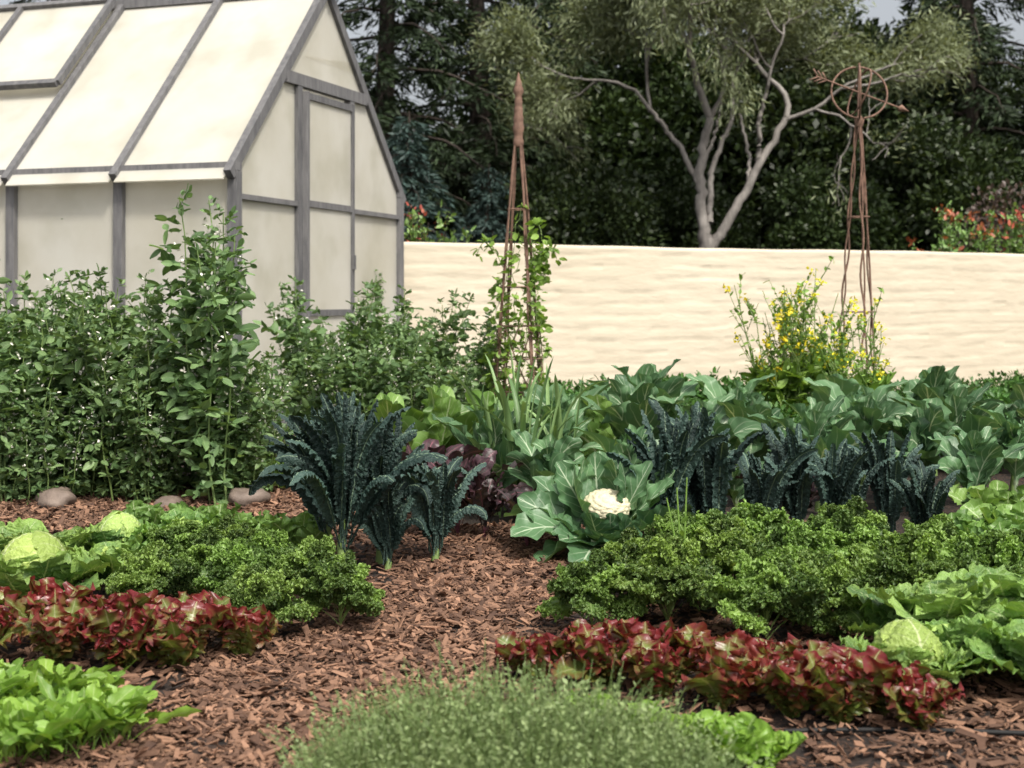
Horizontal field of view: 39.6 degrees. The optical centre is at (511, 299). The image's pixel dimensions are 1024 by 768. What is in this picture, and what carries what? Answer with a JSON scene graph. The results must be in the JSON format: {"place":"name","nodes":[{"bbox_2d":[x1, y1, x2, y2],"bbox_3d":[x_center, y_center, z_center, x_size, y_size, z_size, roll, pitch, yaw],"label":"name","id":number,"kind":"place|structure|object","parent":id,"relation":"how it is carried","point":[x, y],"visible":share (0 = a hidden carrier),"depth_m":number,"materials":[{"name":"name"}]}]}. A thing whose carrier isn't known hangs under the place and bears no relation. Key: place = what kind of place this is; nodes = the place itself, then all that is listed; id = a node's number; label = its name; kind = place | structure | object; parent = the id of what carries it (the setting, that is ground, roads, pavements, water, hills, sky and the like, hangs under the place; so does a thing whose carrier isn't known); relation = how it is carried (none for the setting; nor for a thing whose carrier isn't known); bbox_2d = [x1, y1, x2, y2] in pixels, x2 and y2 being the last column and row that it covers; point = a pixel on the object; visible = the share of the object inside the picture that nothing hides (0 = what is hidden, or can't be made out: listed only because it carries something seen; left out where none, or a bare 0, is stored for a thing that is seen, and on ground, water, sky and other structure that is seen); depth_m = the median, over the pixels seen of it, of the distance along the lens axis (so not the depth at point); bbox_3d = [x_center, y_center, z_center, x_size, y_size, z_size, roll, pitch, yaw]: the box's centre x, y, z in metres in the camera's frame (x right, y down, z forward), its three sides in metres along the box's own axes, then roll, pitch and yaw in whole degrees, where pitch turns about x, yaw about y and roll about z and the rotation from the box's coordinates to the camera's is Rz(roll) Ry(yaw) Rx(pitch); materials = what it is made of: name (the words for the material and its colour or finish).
{"place":"outdoors","nodes":[
{"label":"outdoors","id":0,"kind":"place"},
{"bbox_2d":[432,403,537,514],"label":"broccoli plant","id":1,"kind":"object","parent":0,"point":[459,432],"visible":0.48,"depth_m":7.92,"materials":[{"name":"green plant"}]},
{"bbox_2d":[0,433,1023,767],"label":"ground","id":2,"kind":"structure","parent":0,"point":[778,717],"depth_m":4.42,"materials":[{"name":"brown wood"}]},
{"bbox_2d":[0,693,85,767],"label":"green salad plant","id":3,"kind":"object","parent":2,"relation":"on","point":[9,707],"visible":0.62,"depth_m":3.67,"materials":[{"name":"green plant"}]},
{"bbox_2d":[11,598,85,664],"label":"red leaf lettuce","id":4,"kind":"object","parent":2,"relation":"on","point":[56,635],"visible":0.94,"depth_m":4.66,"materials":[{"name":"red plant"}]},
{"bbox_2d":[5,575,98,619],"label":"red leaf lettuce","id":5,"kind":"object","parent":2,"relation":"on","point":[42,594],"visible":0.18,"depth_m":4.93,"materials":[{"name":"red plant"}]},
{"bbox_2d":[0,375,104,504],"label":"fava bean plant","id":6,"kind":"object","parent":2,"relation":"on","point":[69,478],"visible":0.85,"depth_m":8.32,"materials":[{"name":"green plant"}]},
{"bbox_2d":[0,530,110,598],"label":"savoy cabbage","id":7,"kind":"object","parent":2,"relation":"on","point":[38,554],"visible":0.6,"depth_m":5.41,"materials":[{"name":"green plant"}]},
{"bbox_2d":[0,268,120,501],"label":"fava bean plant","id":8,"kind":"object","parent":2,"relation":"on","point":[39,343],"visible":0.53,"depth_m":8.47,"materials":[{"name":"green plant"}]},
{"bbox_2d":[0,686,144,767],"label":"green salad plant","id":9,"kind":"object","parent":2,"relation":"on","point":[70,732],"visible":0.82,"depth_m":3.69,"materials":[{"name":"green plant"}]},
{"bbox_2d":[1,298,162,497],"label":"fava bean plant","id":10,"kind":"object","parent":2,"relation":"on","point":[46,313],"visible":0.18,"depth_m":8.65,"materials":[{"name":"green plant"}]},
{"bbox_2d":[31,278,193,500],"bbox_3d":[-2.440,0.548,8.645,0.900,1.359,1.034,0,0,-31],"label":"fava bean plant","id":11,"kind":"object","parent":2,"relation":"on","point":[160,364],"visible":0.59,"depth_m":8.45,"materials":[{"name":"green plant"}]},
{"bbox_2d":[37,675,201,749],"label":"green salad plant","id":12,"kind":"object","parent":2,"relation":"on","point":[131,699],"visible":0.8,"depth_m":3.85,"materials":[{"name":"green plant"}]},
{"bbox_2d":[74,603,166,670],"bbox_3d":[-1.253,1.095,4.613,0.326,0.219,0.275,-4,-3,-1],"label":"red leaf lettuce","id":13,"kind":"object","parent":2,"relation":"on","point":[116,635],"visible":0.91,"depth_m":4.55,"materials":[{"name":"red plant"}]},
{"bbox_2d":[52,263,216,484],"bbox_3d":[-2.399,0.497,9.265,0.970,1.459,1.104,0,0,25],"label":"fava bean plant","id":14,"kind":"object","parent":2,"relation":"on","point":[125,331],"visible":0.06,"depth_m":9.01,"materials":[{"name":"green plant"}]},
{"bbox_2d":[86,349,189,502],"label":"fava bean plant","id":15,"kind":"object","parent":2,"relation":"on","point":[144,432],"visible":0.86,"depth_m":8.39,"materials":[{"name":"green plant"}]},
{"bbox_2d":[104,539,200,596],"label":"curly kale","id":16,"kind":"object","parent":2,"relation":"on","point":[153,566],"visible":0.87,"depth_m":5.33,"materials":[{"name":"green plant"}]},
{"bbox_2d":[132,599,229,669],"bbox_3d":[-1.106,1.094,4.635,0.315,0.230,0.311,0,0,40],"label":"red leaf lettuce","id":17,"kind":"object","parent":2,"relation":"on","point":[189,625],"visible":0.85,"depth_m":4.59,"materials":[{"name":"red plant"}]},
{"bbox_2d":[0,0,405,430],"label":"greenhouse","id":18,"kind":"object","parent":2,"relation":"on","point":[123,123],"visible":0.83,"depth_m":13.03,"materials":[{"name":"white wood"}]},
{"bbox_2d":[144,183,265,504],"bbox_3d":[-1.791,0.270,8.349,0.731,1.914,0.717,0,0,8],"label":"fava bean plant","id":19,"kind":"object","parent":2,"relation":"on","point":[197,323],"visible":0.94,"depth_m":8.29,"materials":[{"name":"green plant"}]},
{"bbox_2d":[191,537,283,592],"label":"curly kale","id":20,"kind":"object","parent":2,"relation":"on","point":[228,558],"visible":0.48,"depth_m":5.37,"materials":[{"name":"green plant"}]},
{"bbox_2d":[213,603,282,656],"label":"red leaf lettuce","id":21,"kind":"object","parent":2,"relation":"on","point":[243,629],"visible":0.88,"depth_m":4.74,"materials":[{"name":"red plant"}]},
{"bbox_2d":[200,355,299,494],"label":"fava bean plant","id":22,"kind":"object","parent":2,"relation":"on","point":[259,409],"visible":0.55,"depth_m":8.42,"materials":[{"name":"green plant"}]},
{"bbox_2d":[213,561,310,623],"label":"curly kale","id":23,"kind":"object","parent":2,"relation":"on","point":[254,585],"visible":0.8,"depth_m":5.03,"materials":[{"name":"green plant"}]},
{"bbox_2d":[259,406,363,537],"bbox_3d":[-0.845,0.834,6.591,0.623,0.735,0.698,0,0,-8],"label":"lacinato kale","id":24,"kind":"object","parent":2,"relation":"on","point":[281,448],"visible":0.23,"depth_m":6.50,"materials":[{"name":"green plant"}]},
{"bbox_2d":[273,534,356,605],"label":"curly kale","id":25,"kind":"object","parent":2,"relation":"on","point":[305,556],"visible":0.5,"depth_m":5.44,"materials":[{"name":"green plant"}]},
{"bbox_2d":[252,275,389,430],"bbox_3d":[-1.460,0.522,10.992,1.060,1.418,0.934,0,0,-31],"label":"fava bean plant","id":26,"kind":"object","parent":2,"relation":"on","point":[291,333],"visible":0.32,"depth_m":10.78,"materials":[{"name":"green plant"}]},
{"bbox_2d":[281,549,385,624],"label":"curly kale","id":27,"kind":"object","parent":2,"relation":"on","point":[347,585],"visible":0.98,"depth_m":5.12,"materials":[{"name":"green plant"}]},
{"bbox_2d":[248,391,447,555],"bbox_3d":[-0.757,0.795,6.163,0.693,0.813,0.784,0,0,-30],"label":"lacinato kale","id":28,"kind":"object","parent":2,"relation":"on","point":[334,474],"visible":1,"depth_m":6.12,"materials":[{"name":"green plant"}]},
{"bbox_2d":[288,326,411,423],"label":"fava bean plant","id":29,"kind":"object","parent":2,"relation":"on","point":[324,377],"visible":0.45,"depth_m":10.17,"materials":[{"name":"green plant"}]},
{"bbox_2d":[293,412,467,563],"bbox_3d":[-0.575,0.853,6.488,0.592,0.696,0.670,0,0,22],"label":"lacinato kale","id":30,"kind":"object","parent":2,"relation":"on","point":[387,458],"visible":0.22,"depth_m":6.45,"materials":[{"name":"green plant"}]},
{"bbox_2d":[329,317,433,420],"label":"fava bean plant","id":31,"kind":"object","parent":2,"relation":"on","point":[385,384],"visible":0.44,"depth_m":10.20,"materials":[{"name":"green plant"}]},
{"bbox_2d":[275,686,504,767],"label":"thyme bush","id":32,"kind":"object","parent":2,"relation":"on","point":[352,762],"visible":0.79,"depth_m":3.11,"materials":[{"name":"green plant"}]},
{"bbox_2d":[351,480,433,570],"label":"lacinato kale","id":33,"kind":"object","parent":2,"relation":"on","point":[385,527],"visible":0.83,"depth_m":6.28,"materials":[{"name":"green plant"}]},
{"bbox_2d":[259,681,542,767],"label":"thyme bush","id":34,"kind":"object","parent":2,"relation":"on","point":[366,725],"visible":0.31,"depth_m":3.26,"materials":[{"name":"green plant"}]},
{"bbox_2d":[350,284,482,407],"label":"fava bean plant","id":35,"kind":"object","parent":2,"relation":"on","point":[449,341],"visible":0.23,"depth_m":11.16,"materials":[{"name":"green plant"}]},
{"bbox_2d":[386,111,468,242],"bbox_3d":[-1.519,-0.754,23.507,3.582,4.734,2.969,0,0,-45],"label":"spruce tree","id":36,"kind":"object","parent":2,"relation":"on","point":[411,180],"visible":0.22,"depth_m":23.38,"materials":[{"name":"green plant"}]},
{"bbox_2d":[337,0,532,236],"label":"conifer tree","id":37,"kind":"object","parent":2,"relation":"on","point":[387,62],"visible":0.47,"depth_m":26.76,"materials":[{"name":"green plant"}]},
{"bbox_2d":[399,351,487,411],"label":"fava bean plant","id":38,"kind":"object","parent":2,"relation":"on","point":[438,383],"visible":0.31,"depth_m":10.51,"materials":[{"name":"green plant"}]},
{"bbox_2d":[400,455,487,560],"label":"lacinato kale","id":39,"kind":"object","parent":2,"relation":"on","point":[441,514],"visible":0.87,"depth_m":6.49,"materials":[{"name":"green plant"}]},
{"bbox_2d":[393,387,494,453],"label":"cabbage plant","id":40,"kind":"object","parent":2,"relation":"on","point":[442,404],"visible":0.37,"depth_m":8.22,"materials":[{"name":"green plant"}]},
{"bbox_2d":[311,637,594,767],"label":"thyme bush","id":41,"kind":"object","parent":2,"relation":"on","point":[446,712],"visible":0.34,"depth_m":3.34,"materials":[{"name":"green plant"}]},
{"bbox_2d":[452,163,518,242],"bbox_3d":[-0.482,-0.428,25.127,2.985,3.945,2.474,0,0,15],"label":"spruce tree","id":42,"kind":"object","parent":2,"relation":"on","point":[483,226],"visible":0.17,"depth_m":24.89,"materials":[{"name":"green plant"}]},
{"bbox_2d":[367,0,639,241],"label":"conifer tree","id":43,"kind":"object","parent":2,"relation":"on","point":[483,127],"visible":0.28,"depth_m":28.43,"materials":[{"name":"green plant"}]},
{"bbox_2d":[366,702,642,767],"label":"thyme bush","id":44,"kind":"object","parent":2,"relation":"on","point":[509,754],"visible":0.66,"depth_m":3.08,"materials":[{"name":"green plant"}]},
{"bbox_2d":[491,72,542,398],"bbox_3d":[0.050,-0.280,11.000,0.470,2.961,0.470,0,0,0],"label":"garden obelisk","id":45,"kind":"object","parent":2,"relation":"on","point":[518,125],"visible":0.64,"depth_m":10.96,"materials":[{"name":"wood"}]},
{"bbox_2d":[470,203,566,400],"bbox_3d":[0.042,0.235,10.994,0.693,1.971,0.614,0,0,43],"label":"pea vine","id":46,"kind":"object","parent":2,"relation":"on","point":[537,265],"visible":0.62,"depth_m":10.93,"materials":[{"name":"green plant"}]},
{"bbox_2d":[430,344,606,517],"bbox_3d":[0.001,0.728,7.920,0.971,0.961,0.880,0,0,43],"label":"leek plant","id":47,"kind":"object","parent":2,"relation":"on","point":[523,419],"visible":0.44,"depth_m":7.88,"materials":[{"name":"green plant"}]},
{"bbox_2d":[495,631,570,683],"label":"red leaf lettuce","id":48,"kind":"object","parent":2,"relation":"on","point":[540,647],"visible":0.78,"depth_m":4.42,"materials":[{"name":"red plant"}]},
{"bbox_2d":[496,429,583,491],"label":"broccoli plant","id":49,"kind":"object","parent":2,"relation":"on","point":[544,455],"visible":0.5,"depth_m":7.40,"materials":[{"name":"green plant"}]},
{"bbox_2d":[397,659,735,767],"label":"thyme bush","id":50,"kind":"object","parent":2,"relation":"on","point":[525,715],"visible":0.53,"depth_m":3.21,"materials":[{"name":"green plant"}]},
{"bbox_2d":[496,146,671,247],"bbox_3d":[1.088,-0.791,25.115,3.703,4.002,3.169,0,0,19],"label":"broadleaf tree","id":51,"kind":"object","parent":2,"relation":"on","point":[587,208],"visible":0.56,"depth_m":24.40,"materials":[{"name":"green plant"}]},
{"bbox_2d":[551,622,632,686],"bbox_3d":[0.257,1.108,4.410,0.272,0.202,0.267,0,0,2],"label":"red leaf lettuce","id":52,"kind":"object","parent":2,"relation":"on","point":[599,647],"visible":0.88,"depth_m":4.37,"materials":[{"name":"red plant"}]},
{"bbox_2d":[535,549,649,624],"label":"curly kale","id":53,"kind":"object","parent":2,"relation":"on","point":[583,587],"visible":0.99,"depth_m":5.07,"materials":[{"name":"green plant"}]},
{"bbox_2d":[504,451,695,564],"bbox_3d":[0.424,0.965,6.699,0.928,0.462,0.877,0,11,0],"label":"cauliflower plant","id":54,"kind":"object","parent":2,"relation":"on","point":[603,498],"visible":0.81,"depth_m":6.62,"materials":[{"name":"green plant"}]},
{"bbox_2d":[502,656,721,767],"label":"thyme bush","id":55,"kind":"object","parent":2,"relation":"on","point":[645,717],"visible":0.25,"depth_m":3.32,"materials":[{"name":"green plant"}]},
{"bbox_2d":[575,374,690,439],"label":"broccoli plant","id":56,"kind":"object","parent":2,"relation":"on","point":[622,412],"visible":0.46,"depth_m":8.24,"materials":[{"name":"green plant"}]},
{"bbox_2d":[489,19,784,242],"bbox_3d":[2.668,-2.711,30.553,7.021,7.842,7.264,0,0,3],"label":"broadleaf tree","id":57,"kind":"object","parent":2,"relation":"on","point":[627,127],"visible":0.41,"depth_m":28.84,"materials":[{"name":"green plant"}]},
{"bbox_2d":[622,633,701,699],"bbox_3d":[0.440,1.108,4.284,0.257,0.196,0.237,-5,5,-35],"label":"red leaf lettuce","id":58,"kind":"object","parent":2,"relation":"on","point":[661,664],"visible":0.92,"depth_m":4.24,"materials":[{"name":"red plant"}]},
{"bbox_2d":[547,699,777,767],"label":"thyme bush","id":59,"kind":"object","parent":2,"relation":"on","point":[707,763],"visible":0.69,"depth_m":3.17,"materials":[{"name":"green plant"}]},
{"bbox_2d":[609,530,721,620],"bbox_3d":[0.551,1.013,5.199,0.507,0.337,0.508,0,-2,-22],"label":"curly kale","id":60,"kind":"object","parent":2,"relation":"on","point":[667,570],"visible":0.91,"depth_m":5.10,"materials":[{"name":"green plant"}]},
{"bbox_2d":[606,410,726,510],"bbox_3d":[0.734,0.863,6.758,0.578,0.684,0.382,0,0,11],"label":"lacinato kale","id":61,"kind":"object","parent":2,"relation":"on","point":[680,450],"visible":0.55,"depth_m":6.71,"materials":[{"name":"green plant"}]},
{"bbox_2d":[634,176,762,248],"bbox_3d":[3.705,-0.592,27.752,3.333,3.602,2.852,0,0,41],"label":"broadleaf tree","id":62,"kind":"object","parent":2,"relation":"on","point":[679,221],"visible":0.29,"depth_m":26.96,"materials":[{"name":"green plant"}]},
{"bbox_2d":[404,242,1023,406],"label":"garden wall","id":63,"kind":"structure","parent":2,"relation":"on","point":[634,308],"depth_m":17.58,"materials":[{"name":"beige paint"}]},
{"bbox_2d":[669,417,769,513],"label":"lacinato kale","id":64,"kind":"object","parent":2,"relation":"on","point":[714,493],"visible":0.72,"depth_m":6.77,"materials":[{"name":"green plant"}]},
{"bbox_2d":[454,0,991,247],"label":"olive tree","id":65,"kind":"object","parent":2,"relation":"on","point":[780,22],"visible":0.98,"depth_m":24.11,"materials":[{"name":"green plant"}]},
{"bbox_2d":[679,636,768,710],"bbox_3d":[0.625,1.106,4.169,0.250,0.199,0.297,7,1,12],"label":"red leaf lettuce","id":66,"kind":"object","parent":2,"relation":"on","point":[727,667],"visible":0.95,"depth_m":4.14,"materials":[{"name":"red plant"}]},
{"bbox_2d":[689,709,774,767],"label":"green lettuce","id":67,"kind":"object","parent":2,"relation":"on","point":[723,722],"visible":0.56,"depth_m":3.60,"materials":[{"name":"green plant"}]},
{"bbox_2d":[694,515,779,614],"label":"curly kale","id":68,"kind":"object","parent":2,"relation":"on","point":[724,542],"visible":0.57,"depth_m":5.42,"materials":[{"name":"green plant"}]},
{"bbox_2d":[701,545,842,639],"bbox_3d":[0.894,1.024,4.939,0.428,0.331,0.482,0,0,28],"label":"curly kale","id":69,"kind":"object","parent":2,"relation":"on","point":[777,580],"visible":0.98,"depth_m":4.87,"materials":[{"name":"green plant"}]},
{"bbox_2d":[728,448,817,511],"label":"lacinato kale","id":70,"kind":"object","parent":2,"relation":"on","point":[767,486],"visible":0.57,"depth_m":6.91,"materials":[{"name":"green plant"}]},
{"bbox_2d":[723,273,832,422],"bbox_3d":[1.952,0.520,10.581,0.699,1.456,0.709,0,0,-21],"label":"flowering mustard plant","id":71,"kind":"object","parent":2,"relation":"on","point":[786,381],"visible":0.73,"depth_m":10.52,"materials":[{"name":"green plant"}]},
{"bbox_2d":[761,423,824,520],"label":"lacinato kale","id":72,"kind":"object","parent":2,"relation":"on","point":[796,501],"visible":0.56,"depth_m":6.96,"materials":[{"name":"green plant"}]},
{"bbox_2d":[747,649,843,718],"bbox_3d":[0.804,1.111,4.090,0.259,0.188,0.286,3,-2,-25],"label":"red leaf lettuce","id":73,"kind":"object","parent":2,"relation":"on","point":[772,679],"visible":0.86,"depth_m":4.06,"materials":[{"name":"red plant"}]},
{"bbox_2d":[744,395,872,511],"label":"broccoli plant","id":74,"kind":"object","parent":2,"relation":"on","point":[825,423],"visible":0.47,"depth_m":8.04,"materials":[{"name":"green plant"}]},
{"bbox_2d":[751,518,870,615],"bbox_3d":[1.103,1.008,5.516,0.450,0.348,0.511,0,0,-17],"label":"curly kale","id":75,"kind":"object","parent":2,"relation":"on","point":[796,535],"visible":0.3,"depth_m":5.46,"materials":[{"name":"green plant"}]},
{"bbox_2d":[658,0,968,248],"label":"broadleaf tree","id":76,"kind":"object","parent":2,"relation":"on","point":[806,138],"visible":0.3,"depth_m":28.78,"materials":[{"name":"green plant"}]},
{"bbox_2d":[762,256,866,402],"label":"flowering mustard plant","id":77,"kind":"object","parent":2,"relation":"on","point":[814,360],"visible":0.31,"depth_m":10.72,"materials":[{"name":"green plant"}]},
{"bbox_2d":[785,548,877,637],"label":"curly kale","id":78,"kind":"object","parent":2,"relation":"on","point":[838,572],"visible":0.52,"depth_m":4.98,"materials":[{"name":"green plant"}]},
{"bbox_2d":[804,438,869,505],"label":"lacinato kale","id":79,"kind":"object","parent":2,"relation":"on","point":[836,480],"visible":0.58,"depth_m":6.69,"materials":[{"name":"green plant"}]},
{"bbox_2d":[760,160,923,250],"bbox_3d":[5.992,-0.666,25.873,2.971,3.752,3.471,0,0,8],"label":"broadleaf tree","id":80,"kind":"object","parent":2,"relation":"on","point":[801,216],"visible":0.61,"depth_m":25.24,"materials":[{"name":"green plant"}]},
{"bbox_2d":[790,640,901,724],"bbox_3d":[0.929,1.096,4.064,0.315,0.226,0.317,0,0,-2],"label":"red leaf lettuce","id":81,"kind":"object","parent":2,"relation":"on","point":[850,689],"visible":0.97,"depth_m":3.99,"materials":[{"name":"red plant"}]},
{"bbox_2d":[801,287,896,435],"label":"flowering mustard plant","id":82,"kind":"object","parent":2,"relation":"on","point":[875,379],"visible":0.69,"depth_m":10.38,"materials":[{"name":"green plant"}]},
{"bbox_2d":[804,377,908,497],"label":"broccoli plant","id":83,"kind":"object","parent":2,"relation":"on","point":[876,410],"visible":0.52,"depth_m":8.47,"materials":[{"name":"green plant"}]},
{"bbox_2d":[809,63,908,370],"bbox_3d":[2.928,-0.399,12.003,0.766,3.202,0.424,0,0,-35],"label":"armillary obelisk","id":84,"kind":"object","parent":2,"relation":"on","point":[859,122],"visible":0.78,"depth_m":12.01,"materials":[{"name":"metal"}]},
{"bbox_2d":[839,429,939,532],"bbox_3d":[1.842,0.919,6.993,0.500,0.573,0.308,0,0,21],"label":"lacinato kale","id":85,"kind":"object","parent":2,"relation":"on","point":[888,501],"visible":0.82,"depth_m":6.95,"materials":[{"name":"green plant"}]},
{"bbox_2d":[849,526,963,589],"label":"curly kale","id":86,"kind":"object","parent":2,"relation":"on","point":[906,556],"visible":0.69,"depth_m":5.29,"materials":[{"name":"green plant"}]},
{"bbox_2d":[839,619,996,694],"bbox_3d":[1.179,1.075,4.311,0.477,0.223,0.503,-2,0,-29],"label":"savoy cabbage","id":87,"kind":"object","parent":2,"relation":"on","point":[905,643],"visible":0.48,"depth_m":4.23,"materials":[{"name":"green plant"}]},
{"bbox_2d":[879,397,957,475],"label":"broccoli plant","id":88,"kind":"object","parent":2,"relation":"on","point":[923,421],"visible":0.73,"depth_m":8.14,"materials":[{"name":"green plant"}]},
{"bbox_2d":[883,664,965,729],"bbox_3d":[1.139,1.118,3.938,0.216,0.178,0.234,3,4,31],"label":"red leaf lettuce","id":89,"kind":"object","parent":2,"relation":"on","point":[915,699],"visible":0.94,"depth_m":3.92,"materials":[{"name":"red plant"}]},
{"bbox_2d":[889,460,959,526],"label":"lacinato kale","id":90,"kind":"object","parent":2,"relation":"on","point":[923,501],"visible":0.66,"depth_m":6.76,"materials":[{"name":"green plant"}]},
{"bbox_2d":[829,0,1023,211],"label":"conifer tree","id":91,"kind":"object","parent":2,"relation":"on","point":[975,106],"visible":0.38,"depth_m":28.52,"materials":[{"name":"green plant"}]},
{"bbox_2d":[833,107,1023,252],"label":"broadleaf tree","id":92,"kind":"object","parent":2,"relation":"on","point":[927,178],"visible":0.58,"depth_m":25.70,"materials":[{"name":"green plant"}]},
{"bbox_2d":[846,575,1015,632],"bbox_3d":[1.413,1.039,4.749,0.549,0.274,0.496,5,-2,-22],"label":"savoy cabbage","id":93,"kind":"object","parent":2,"relation":"on","point":[926,600],"visible":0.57,"depth_m":4.65,"materials":[{"name":"green plant"}]},
{"bbox_2d":[887,382,1004,500],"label":"broccoli plant","id":94,"kind":"object","parent":2,"relation":"on","point":[959,402],"visible":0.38,"depth_m":8.48,"materials":[{"name":"green plant"}]},
{"bbox_2d":[906,195,1001,252],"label":"red tip photinia shrub","id":95,"kind":"object","parent":2,"relation":"on","point":[949,243],"visible":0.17,"depth_m":20.77,"materials":[{"name":"green plant"}]},
{"bbox_2d":[895,612,1023,677],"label":"savoy cabbage","id":96,"kind":"object","parent":2,"relation":"on","point":[959,631],"visible":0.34,"depth_m":4.35,"materials":[{"name":"green plant"}]},
{"bbox_2d":[927,426,1023,492],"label":"broccoli plant","id":97,"kind":"object","parent":2,"relation":"on","point":[975,457],"visible":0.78,"depth_m":7.65,"materials":[{"name":"green plant"}]},
{"bbox_2d":[931,527,1023,574],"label":"curly kale","id":98,"kind":"object","parent":2,"relation":"on","point":[993,548],"visible":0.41,"depth_m":5.26,"materials":[{"name":"green plant"}]},
{"bbox_2d":[967,614,1023,679],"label":"savoy cabbage","id":99,"kind":"object","parent":2,"relation":"on","point":[1010,638],"visible":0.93,"depth_m":4.29,"materials":[{"name":"green plant"}]},
{"bbox_2d":[0,0,1023,169],"label":"sky","id":100,"kind":"structure","parent":0,"point":[885,10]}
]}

